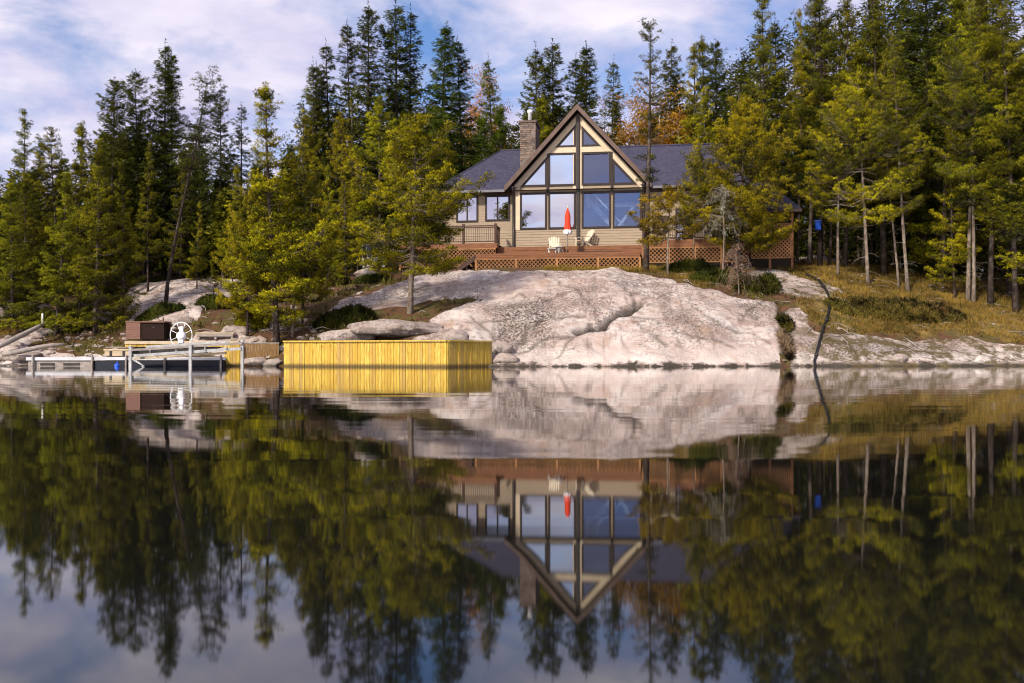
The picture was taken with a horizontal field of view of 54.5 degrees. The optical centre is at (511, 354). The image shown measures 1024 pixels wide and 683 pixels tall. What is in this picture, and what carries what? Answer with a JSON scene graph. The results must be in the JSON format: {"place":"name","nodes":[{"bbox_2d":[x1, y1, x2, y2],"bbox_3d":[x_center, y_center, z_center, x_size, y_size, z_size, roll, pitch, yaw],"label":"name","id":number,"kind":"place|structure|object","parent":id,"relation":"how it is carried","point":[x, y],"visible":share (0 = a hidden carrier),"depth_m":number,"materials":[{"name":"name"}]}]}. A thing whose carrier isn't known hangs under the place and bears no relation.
{"place":"outdoors","nodes":[
{"label":"outdoors","id":0,"kind":"place"},
{"bbox_2d":[0,366,1023,682],"bbox_3d":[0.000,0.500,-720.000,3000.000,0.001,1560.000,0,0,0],"label":"water","id":1,"kind":"structure","parent":0,"point":[690,524],"depth_m":2.94,"materials":[{"name":"liquid"}]},
{"bbox_2d":[26,355,225,365],"bbox_3d":[-17.057,0.493,44.725,8.820,1.014,1.750,0,0,0],"label":"floating dock","id":2,"kind":"object","parent":1,"relation":"on","point":[122,361],"visible":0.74,"depth_m":43.98,"materials":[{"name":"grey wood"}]},
{"bbox_2d":[129,322,243,366],"bbox_3d":[-14.082,-0.020,43.840,4.894,2.840,2.270,0,0,0],"label":"boat lift","id":3,"kind":"object","parent":1,"relation":"in","point":[181,336],"visible":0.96,"depth_m":43.06,"materials":[{"name":"metal"}]},
{"bbox_2d":[0,260,1023,366],"bbox_3d":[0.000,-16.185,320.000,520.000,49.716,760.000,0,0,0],"label":"ground","id":4,"kind":"structure","parent":0,"point":[605,317],"depth_m":47.22,"materials":[{"name":"stone"}]},
{"bbox_2d":[0,107,51,254],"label":"pine tree","id":5,"kind":"object","parent":4,"relation":"on","point":[19,158],"visible":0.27,"depth_m":60.09,"materials":[{"name":"green plant"}]},
{"bbox_2d":[0,183,52,329],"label":"pine tree","id":6,"kind":"object","parent":4,"relation":"on","point":[22,301],"visible":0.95,"depth_m":49.63,"materials":[{"name":"green plant"}]},
{"bbox_2d":[0,172,55,320],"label":"pine tree","id":7,"kind":"object","parent":4,"relation":"on","point":[27,223],"visible":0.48,"depth_m":52.57,"materials":[{"name":"green plant"}]},
{"bbox_2d":[5,163,61,309],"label":"spruce tree","id":8,"kind":"object","parent":4,"relation":"on","point":[36,215],"visible":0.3,"depth_m":54.87,"materials":[{"name":"green plant"}]},
{"bbox_2d":[16,170,93,335],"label":"pine tree","id":9,"kind":"object","parent":4,"relation":"on","point":[66,307],"visible":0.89,"depth_m":49.47,"materials":[{"name":"green plant"}]},
{"bbox_2d":[13,126,96,311],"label":"pine tree","id":10,"kind":"object","parent":4,"relation":"on","point":[53,158],"visible":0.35,"depth_m":55.55,"materials":[{"name":"green plant"}]},
{"bbox_2d":[51,120,106,306],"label":"pine tree","id":11,"kind":"object","parent":4,"relation":"on","point":[80,131],"visible":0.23,"depth_m":56.87,"materials":[{"name":"green plant"}]},
{"bbox_2d":[54,159,103,311],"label":"pine tree","id":12,"kind":"object","parent":4,"relation":"on","point":[76,168],"visible":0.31,"depth_m":53.98,"materials":[{"name":"green plant"}]},
{"bbox_2d":[50,138,142,334],"bbox_3d":[-20.896,-5.711,49.510,4.245,10.197,4.735,-1,1,30],"label":"pine tree","id":13,"kind":"object","parent":4,"relation":"on","point":[88,292],"visible":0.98,"depth_m":49.26,"materials":[{"name":"green plant"}]},
{"bbox_2d":[69,77,149,295],"bbox_3d":[-23.791,-9.870,59.261,4.334,13.741,4.737,1,-1,9],"label":"spruce tree","id":14,"kind":"object","parent":4,"relation":"on","point":[113,160],"visible":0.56,"depth_m":59.15,"materials":[{"name":"green plant"}]},
{"bbox_2d":[102,158,147,315],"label":"pine tree","id":15,"kind":"object","parent":4,"relation":"on","point":[130,282],"visible":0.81,"depth_m":50.83,"materials":[{"name":"green plant"}]},
{"bbox_2d":[97,69,177,282],"bbox_3d":[-23.101,-10.710,61.275,4.845,14.054,4.433,-2,-2,38],"label":"spruce tree","id":16,"kind":"object","parent":4,"relation":"on","point":[140,115],"visible":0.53,"depth_m":61.05,"materials":[{"name":"green plant"}]},
{"bbox_2d":[129,140,165,291],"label":"pine tree","id":17,"kind":"object","parent":4,"relation":"on","point":[146,215],"visible":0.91,"depth_m":56.01,"materials":[{"name":"green plant"}]},
{"bbox_2d":[125,321,171,339],"bbox_3d":[-17.340,-1.167,47.480,1.845,0.860,1.000,0,0,0],"label":"storage box","id":18,"kind":"object","parent":4,"relation":"on","point":[148,330],"visible":0.99,"depth_m":47.06,"materials":[{"name":"wood"}]},
{"bbox_2d":[133,300,186,320],"bbox_3d":[-17.855,-2.169,50.347,2.789,1.314,1.393,0,0,0],"label":"juniper shrub","id":19,"kind":"object","parent":4,"relation":"on","point":[162,307],"visible":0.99,"depth_m":50.04,"materials":[{"name":"green plant"}]},
{"bbox_2d":[133,39,197,280],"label":"spruce tree","id":20,"kind":"object","parent":4,"relation":"on","point":[170,135],"visible":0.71,"depth_m":61.60,"materials":[{"name":"green plant"}]},
{"bbox_2d":[154,50,194,275],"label":"spruce tree","id":21,"kind":"object","parent":4,"relation":"on","point":[178,125],"visible":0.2,"depth_m":63.43,"materials":[{"name":"green plant"}]},
{"bbox_2d":[161,149,200,278],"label":"pine tree","id":22,"kind":"object","parent":4,"relation":"on","point":[181,242],"visible":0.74,"depth_m":59.90,"materials":[{"name":"green plant"}]},
{"bbox_2d":[125,341,238,356],"bbox_3d":[-15.356,0.249,47.170,5.305,1.802,1.840,0,0,0],"label":"landing","id":23,"kind":"object","parent":4,"relation":"on","point":[139,344],"visible":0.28,"depth_m":46.32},
{"bbox_2d":[0,292,372,365],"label":"shore stones","id":24,"kind":"object","parent":4,"relation":"on","point":[52,349],"visible":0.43,"depth_m":47.72,"materials":[{"name":"stone"}]},
{"bbox_2d":[159,65,229,301],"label":"pine tree","id":25,"kind":"object","parent":4,"relation":"on","point":[204,112],"visible":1,"depth_m":52.35,"materials":[{"name":"green plant"}]},
{"bbox_2d":[186,201,207,288],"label":"pine tree","id":26,"kind":"object","parent":4,"relation":"on","point":[199,260],"visible":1,"depth_m":54.98,"materials":[{"name":"green plant"}]},
{"bbox_2d":[177,125,219,278],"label":"spruce tree","id":27,"kind":"object","parent":4,"relation":"on","point":[199,185],"visible":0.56,"depth_m":60.75,"materials":[{"name":"green plant"}]},
{"bbox_2d":[196,96,245,274],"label":"spruce tree","id":28,"kind":"object","parent":4,"relation":"on","point":[218,120],"visible":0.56,"depth_m":63.88,"materials":[{"name":"green plant"}]},
{"bbox_2d":[213,165,247,278],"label":"pine tree","id":29,"kind":"object","parent":4,"relation":"on","point":[236,171],"visible":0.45,"depth_m":58.84,"materials":[{"name":"green plant"}]},
{"bbox_2d":[224,102,259,271],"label":"spruce tree","id":30,"kind":"object","parent":4,"relation":"on","point":[239,137],"visible":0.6,"depth_m":65.94,"materials":[{"name":"green plant"}]},
{"bbox_2d":[208,186,277,335],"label":"pine tree","id":31,"kind":"object","parent":4,"relation":"on","point":[234,299],"visible":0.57,"depth_m":46.97,"materials":[{"name":"green plant"}]},
{"bbox_2d":[244,342,278,358],"bbox_3d":[-11.420,0.118,44.825,1.818,1.367,0.160,0,0,-11],"label":"plank fence","id":32,"kind":"object","parent":4,"relation":"on","point":[260,349],"visible":0.54,"depth_m":44.77,"materials":[{"name":"brown wood"}]},
{"bbox_2d":[215,81,329,346],"bbox_3d":[-10.921,-6.214,45.730,4.331,12.800,4.276,-2,-1,36],"label":"pine tree","id":33,"kind":"object","parent":4,"relation":"on","point":[265,133],"visible":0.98,"depth_m":45.30,"materials":[{"name":"green plant"}]},
{"bbox_2d":[229,196,338,337],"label":"pine tree","id":34,"kind":"object","parent":4,"relation":"on","point":[312,236],"visible":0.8,"depth_m":45.59,"materials":[{"name":"green plant"}]},
{"bbox_2d":[265,109,341,326],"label":"pine tree","id":35,"kind":"object","parent":4,"relation":"on","point":[294,165],"visible":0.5,"depth_m":47.25,"materials":[{"name":"green plant"}]},
{"bbox_2d":[284,60,338,276],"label":"spruce tree","id":36,"kind":"object","parent":4,"relation":"on","point":[310,206],"visible":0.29,"depth_m":62.16,"materials":[{"name":"green plant"}]},
{"bbox_2d":[294,60,341,271],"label":"spruce tree","id":37,"kind":"object","parent":4,"relation":"on","point":[321,79],"visible":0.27,"depth_m":63.18,"materials":[{"name":"green plant"}]},
{"bbox_2d":[310,38,347,272],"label":"spruce tree","id":38,"kind":"object","parent":4,"relation":"on","point":[328,50],"visible":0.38,"depth_m":64.05,"materials":[{"name":"green plant"}]},
{"bbox_2d":[312,164,345,296],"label":"pine tree","id":39,"kind":"object","parent":4,"relation":"on","point":[337,257],"visible":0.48,"depth_m":52.85,"materials":[{"name":"green plant"}]},
{"bbox_2d":[310,112,377,269],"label":"pine tree","id":40,"kind":"object","parent":4,"relation":"on","point":[341,119],"visible":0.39,"depth_m":60.82,"materials":[{"name":"green plant"}]},
{"bbox_2d":[312,303,378,329],"bbox_3d":[-7.986,-1.845,47.627,3.269,1.440,1.975,0,0,0],"label":"juniper shrub","id":41,"kind":"object","parent":4,"relation":"on","point":[347,314],"visible":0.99,"depth_m":47.22,"materials":[{"name":"green plant"}]},
{"bbox_2d":[331,161,363,279],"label":"pine tree","id":42,"kind":"object","parent":4,"relation":"on","point":[346,235],"visible":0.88,"depth_m":56.88,"materials":[{"name":"green plant"}]},
{"bbox_2d":[325,17,374,272],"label":"spruce tree","id":43,"kind":"object","parent":4,"relation":"on","point":[347,58],"visible":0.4,"depth_m":64.51,"materials":[{"name":"green plant"}]},
{"bbox_2d":[338,1,395,257],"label":"spruce tree","id":44,"kind":"object","parent":4,"relation":"on","point":[365,31],"visible":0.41,"depth_m":64.24,"materials":[{"name":"green plant"}]},
{"bbox_2d":[346,94,419,272],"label":"pine tree","id":45,"kind":"object","parent":4,"relation":"on","point":[369,207],"visible":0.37,"depth_m":59.84,"materials":[{"name":"green plant"}]},
{"bbox_2d":[283,340,492,366],"bbox_3d":[-5.307,0.291,43.306,8.878,1.822,3.208,0,0,18],"label":"timber crib","id":46,"kind":"object","parent":4,"relation":"on","point":[394,353],"visible":0.69,"depth_m":41.95,"materials":[{"name":"wood"}]},
{"bbox_2d":[360,0,432,238],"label":"spruce tree","id":47,"kind":"object","parent":4,"relation":"on","point":[391,35],"visible":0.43,"depth_m":65.64,"materials":[{"name":"green plant"}]},
{"bbox_2d":[347,319,446,336],"bbox_3d":[-5.164,-1.169,45.033,4.623,0.927,2.570,0,0,-7],"label":"boulder","id":48,"kind":"object","parent":4,"relation":"on","point":[391,328],"visible":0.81,"depth_m":44.14,"materials":[{"name":"stone"}]},
{"bbox_2d":[374,3,436,241],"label":"spruce tree","id":49,"kind":"object","parent":4,"relation":"on","point":[410,16],"visible":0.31,"depth_m":66.81,"materials":[{"name":"green plant"}]},
{"bbox_2d":[338,108,496,313],"bbox_3d":[-4.956,-6.617,47.691,7.005,10.337,7.033,0,0,42],"label":"pine tree","id":50,"kind":"object","parent":4,"relation":"on","point":[432,232],"visible":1,"depth_m":46.90,"materials":[{"name":"green plant"}]},
{"bbox_2d":[405,20,471,240],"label":"spruce tree","id":51,"kind":"object","parent":4,"relation":"on","point":[442,110],"visible":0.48,"depth_m":65.85,"materials":[{"name":"green plant"}]},
{"bbox_2d":[435,36,489,177],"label":"spruce tree","id":52,"kind":"object","parent":4,"relation":"on","point":[472,152],"visible":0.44,"depth_m":67.73,"materials":[{"name":"green plant"}]},
{"bbox_2d":[459,62,512,163],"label":"birch tree","id":53,"kind":"object","parent":4,"relation":"on","point":[477,114],"visible":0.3,"depth_m":77.65,"materials":[{"name":"green plant"}]},
{"bbox_2d":[473,53,511,156],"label":"spruce tree","id":54,"kind":"object","parent":4,"relation":"on","point":[488,92],"visible":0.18,"depth_m":75.94,"materials":[{"name":"green plant"}]},
{"bbox_2d":[484,105,518,157],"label":"pine tree","id":55,"kind":"object","parent":4,"relation":"on","point":[500,136],"visible":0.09,"depth_m":73.42,"materials":[{"name":"green plant"}]},
{"bbox_2d":[0,0,1023,295],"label":"distant wood","id":56,"kind":"object","parent":4,"relation":"on","point":[740,72],"visible":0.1,"depth_m":71.54,"materials":[{"name":"plant"}]},
{"bbox_2d":[0,259,1023,342],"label":"dry grass","id":57,"kind":"structure","parent":4,"relation":"on","point":[947,296],"depth_m":53.65,"materials":[{"name":"plant"}]},
{"bbox_2d":[0,255,1023,356],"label":"undergrowth","id":58,"kind":"object","parent":4,"relation":"on","point":[343,293],"visible":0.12,"depth_m":50.05,"materials":[{"name":"plant"}]},
{"bbox_2d":[0,265,1023,354],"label":"fallen twigs","id":59,"kind":"object","parent":4,"relation":"on","point":[203,306],"visible":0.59,"depth_m":49.48,"materials":[{"name":"grey wood"}]},
{"bbox_2d":[509,41,554,148],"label":"spruce tree","id":60,"kind":"object","parent":4,"relation":"on","point":[539,61],"visible":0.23,"depth_m":76.41,"materials":[{"name":"green plant"}]},
{"bbox_2d":[532,37,572,132],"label":"spruce tree","id":61,"kind":"object","parent":4,"relation":"on","point":[550,75],"visible":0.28,"depth_m":78.16,"materials":[{"name":"green plant"}]},
{"bbox_2d":[399,219,747,269],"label":"deck","id":62,"kind":"structure","parent":4,"relation":"on","point":[478,256],"depth_m":57.98,"materials":[{"name":"brown wood"}]},
{"bbox_2d":[562,41,605,130],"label":"spruce tree","id":63,"kind":"object","parent":4,"relation":"on","point":[586,65],"visible":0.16,"depth_m":78.20,"materials":[{"name":"green plant"}]},
{"bbox_2d":[598,58,625,145],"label":"spruce tree","id":64,"kind":"object","parent":4,"relation":"on","point":[612,102],"visible":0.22,"depth_m":75.44,"materials":[{"name":"green plant"}]},
{"bbox_2d":[429,104,801,268],"bbox_3d":[6.554,-9.675,64.670,22.154,11.951,12.200,0,0,9],"label":"cabin","id":65,"kind":"object","parent":4,"relation":"on","point":[582,165],"visible":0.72,"depth_m":60.85,"materials":[{"name":"wood"}]},
{"bbox_2d":[485,195,509,220],"bbox_3d":[-0.895,-9.092,61.595,1.550,1.597,0.125,0,0,8],"label":"window","id":66,"kind":"structure","parent":65,"relation":"in","point":[497,207],"depth_m":61.59,"materials":[{"name":"glass"}]},
{"bbox_2d":[520,192,546,229],"bbox_3d":[1.317,-8.804,60.910,1.662,2.265,0.125,0,0,9],"label":"window","id":67,"kind":"structure","parent":65,"relation":"in","point":[533,206],"depth_m":60.92,"materials":[{"name":"glass"}]},
{"bbox_2d":[548,192,575,228],"bbox_3d":[3.050,-8.804,60.652,1.685,2.265,0.125,0,0,8],"label":"window","id":68,"kind":"structure","parent":65,"relation":"in","point":[558,202],"depth_m":60.67,"materials":[{"name":"glass"}]},
{"bbox_2d":[548,152,575,185],"bbox_3d":[3.050,-11.303,60.652,1.685,2.021,0.125,0,0,8],"label":"window","id":69,"kind":"structure","parent":65,"relation":"in","point":[560,165],"depth_m":60.65,"materials":[{"name":"glass"}]},
{"bbox_2d":[630,17,667,270],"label":"pine tree","id":70,"kind":"object","parent":4,"relation":"on","point":[649,130],"visible":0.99,"depth_m":54.52,"materials":[{"name":"green plant"}]},
{"bbox_2d":[613,73,699,145],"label":"birch tree","id":71,"kind":"object","parent":4,"relation":"on","point":[655,119],"visible":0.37,"depth_m":71.32,"materials":[{"name":"orange plant"}]},
{"bbox_2d":[645,39,689,144],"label":"spruce tree","id":72,"kind":"object","parent":4,"relation":"on","point":[673,81],"visible":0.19,"depth_m":74.92,"materials":[{"name":"green plant"}]},
{"bbox_2d":[627,183,712,275],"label":"pine tree","id":73,"kind":"object","parent":4,"relation":"on","point":[666,224],"visible":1,"depth_m":52.87,"materials":[{"name":"green plant"}]},
{"bbox_2d":[659,257,719,273],"bbox_3d":[9.816,-4.929,54.978,3.552,1.159,1.578,0,0,0],"label":"juniper shrub","id":74,"kind":"object","parent":4,"relation":"on","point":[690,265],"visible":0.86,"depth_m":54.63,"materials":[{"name":"green plant"}]},
{"bbox_2d":[675,133,713,259],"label":"pine tree","id":75,"kind":"object","parent":4,"relation":"on","point":[695,156],"visible":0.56,"depth_m":56.82,"materials":[{"name":"green plant"}]},
{"bbox_2d":[679,42,711,142],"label":"pine tree","id":76,"kind":"object","parent":4,"relation":"on","point":[693,75],"visible":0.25,"depth_m":70.33,"materials":[{"name":"green plant"}]},
{"bbox_2d":[675,91,725,145],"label":"pine tree","id":77,"kind":"object","parent":4,"relation":"on","point":[701,131],"visible":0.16,"depth_m":69.17,"materials":[{"name":"green plant"}]},
{"bbox_2d":[695,39,739,156],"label":"spruce tree","id":78,"kind":"object","parent":4,"relation":"on","point":[717,54],"visible":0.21,"depth_m":71.70,"materials":[{"name":"green plant"}]},
{"bbox_2d":[700,184,748,280],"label":"dead tree","id":79,"kind":"object","parent":4,"relation":"on","point":[720,193],"visible":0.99,"depth_m":52.51,"materials":[{"name":"grey plant"}]},
{"bbox_2d":[715,243,764,295],"bbox_3d":[11.315,-4.182,50.259,2.641,3.064,2.224,0,0,-35],"label":"dead shrub","id":80,"kind":"object","parent":4,"relation":"on","point":[735,253],"visible":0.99,"depth_m":50.18,"materials":[{"name":"grey plant"}]},
{"bbox_2d":[680,93,801,271],"bbox_3d":[13.003,-9.184,55.455,6.492,10.480,6.862,1,0,35],"label":"pine tree","id":81,"kind":"object","parent":4,"relation":"on","point":[734,143],"visible":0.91,"depth_m":54.36,"materials":[{"name":"green plant"}]},
{"bbox_2d":[731,269,782,294],"bbox_3d":[12.589,-3.730,51.123,2.801,1.426,1.571,0,0,0],"label":"juniper shrub","id":82,"kind":"object","parent":4,"relation":"on","point":[770,281],"visible":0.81,"depth_m":50.78,"materials":[{"name":"green plant"}]},
{"bbox_2d":[735,0,797,209],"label":"pine tree","id":83,"kind":"object","parent":4,"relation":"on","point":[763,52],"visible":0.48,"depth_m":60.77,"materials":[{"name":"green plant"}]},
{"bbox_2d":[751,11,814,256],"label":"spruce tree","id":84,"kind":"object","parent":4,"relation":"on","point":[780,58],"visible":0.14,"depth_m":65.73,"materials":[{"name":"green plant"}]},
{"bbox_2d":[777,8,818,264],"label":"pine tree","id":85,"kind":"object","parent":4,"relation":"on","point":[798,73],"visible":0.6,"depth_m":59.67,"materials":[{"name":"green plant"}]},
{"bbox_2d":[773,0,853,263],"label":"pine tree","id":86,"kind":"object","parent":4,"relation":"on","point":[793,124],"visible":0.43,"depth_m":60.19,"materials":[{"name":"green plant"}]},
{"bbox_2d":[786,0,867,266],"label":"pine tree","id":87,"kind":"object","parent":4,"relation":"on","point":[825,53],"visible":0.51,"depth_m":59.00,"materials":[{"name":"green plant"}]},
{"bbox_2d":[797,90,876,274],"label":"pine tree","id":88,"kind":"object","parent":4,"relation":"on","point":[819,200],"visible":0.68,"depth_m":55.89,"materials":[{"name":"green plant"}]},
{"bbox_2d":[818,0,868,267],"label":"pine tree","id":89,"kind":"object","parent":4,"relation":"on","point":[847,12],"visible":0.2,"depth_m":60.07,"materials":[{"name":"green plant"}]},
{"bbox_2d":[805,65,926,284],"bbox_3d":[19.564,-9.761,55.616,5.975,12.796,5.922,-1,-1,-26],"label":"pine tree","id":90,"kind":"object","parent":4,"relation":"on","point":[853,94],"visible":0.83,"depth_m":54.92,"materials":[{"name":"green plant"}]},
{"bbox_2d":[708,265,1023,333],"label":"heath","id":91,"kind":"object","parent":4,"relation":"on","point":[926,288],"visible":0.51,"depth_m":53.49,"materials":[{"name":"plant"}]},
{"bbox_2d":[845,5,906,264],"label":"pine tree","id":92,"kind":"object","parent":4,"relation":"on","point":[883,30],"visible":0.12,"depth_m":60.48,"materials":[{"name":"green plant"}]},
{"bbox_2d":[829,0,930,274],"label":"pine tree","id":93,"kind":"object","parent":4,"relation":"on","point":[874,60],"visible":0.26,"depth_m":58.89,"materials":[{"name":"green plant"}]},
{"bbox_2d":[857,61,911,284],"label":"pine tree","id":94,"kind":"object","parent":4,"relation":"on","point":[882,70],"visible":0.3,"depth_m":55.61,"materials":[{"name":"green plant"}]},
{"bbox_2d":[856,29,934,291],"bbox_3d":[21.223,-10.511,54.992,4.198,14.955,4.787,-4,0,0],"label":"pine tree","id":95,"kind":"object","parent":4,"relation":"on","point":[895,137],"visible":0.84,"depth_m":54.47,"materials":[{"name":"green plant"}]},
{"bbox_2d":[844,295,966,323],"bbox_3d":[20.028,-2.319,50.733,6.382,1.727,3.045,0,0,0],"label":"heath shrub","id":96,"kind":"object","parent":4,"relation":"on","point":[907,309],"visible":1,"depth_m":50.18,"materials":[{"name":"green plant"}]},
{"bbox_2d":[869,0,985,276],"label":"spruce tree","id":97,"kind":"object","parent":4,"relation":"on","point":[921,19],"visible":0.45,"depth_m":60.33,"materials":[{"name":"green plant"}]},
{"bbox_2d":[901,0,985,282],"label":"pine tree","id":98,"kind":"object","parent":4,"relation":"on","point":[919,248],"visible":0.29,"depth_m":57.73,"materials":[{"name":"green plant"}]},
{"bbox_2d":[924,132,981,297],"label":"pine tree","id":99,"kind":"object","parent":4,"relation":"on","point":[961,230],"visible":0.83,"depth_m":54.47,"materials":[{"name":"green plant"}]},
{"bbox_2d":[926,1,1012,301],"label":"pine tree","id":100,"kind":"object","parent":4,"relation":"on","point":[945,158],"visible":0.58,"depth_m":53.44,"materials":[{"name":"green plant"}]},
{"bbox_2d":[923,0,1019,300],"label":"pine tree","id":101,"kind":"object","parent":4,"relation":"on","point":[970,96],"visible":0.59,"depth_m":53.37,"materials":[{"name":"green plant"}]},
{"bbox_2d":[943,0,1023,306],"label":"pine tree","id":102,"kind":"object","parent":4,"relation":"on","point":[954,203],"visible":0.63,"depth_m":52.44,"materials":[{"name":"green plant"}]},
{"bbox_2d":[957,37,1023,296],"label":"pine tree","id":103,"kind":"object","parent":4,"relation":"on","point":[982,242],"visible":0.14,"depth_m":55.94,"materials":[{"name":"green plant"}]},
{"bbox_2d":[965,0,1023,311],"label":"pine tree","id":104,"kind":"object","parent":4,"relation":"on","point":[1005,100],"visible":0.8,"depth_m":52.01,"materials":[{"name":"green plant"}]},
{"bbox_2d":[966,100,1023,285],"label":"pine tree","id":105,"kind":"object","parent":4,"relation":"on","point":[1004,224],"visible":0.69,"depth_m":51.21,"materials":[{"name":"green plant"}]},
{"bbox_2d":[0,0,1023,270],"label":"sky","id":106,"kind":"structure","parent":0,"point":[55,55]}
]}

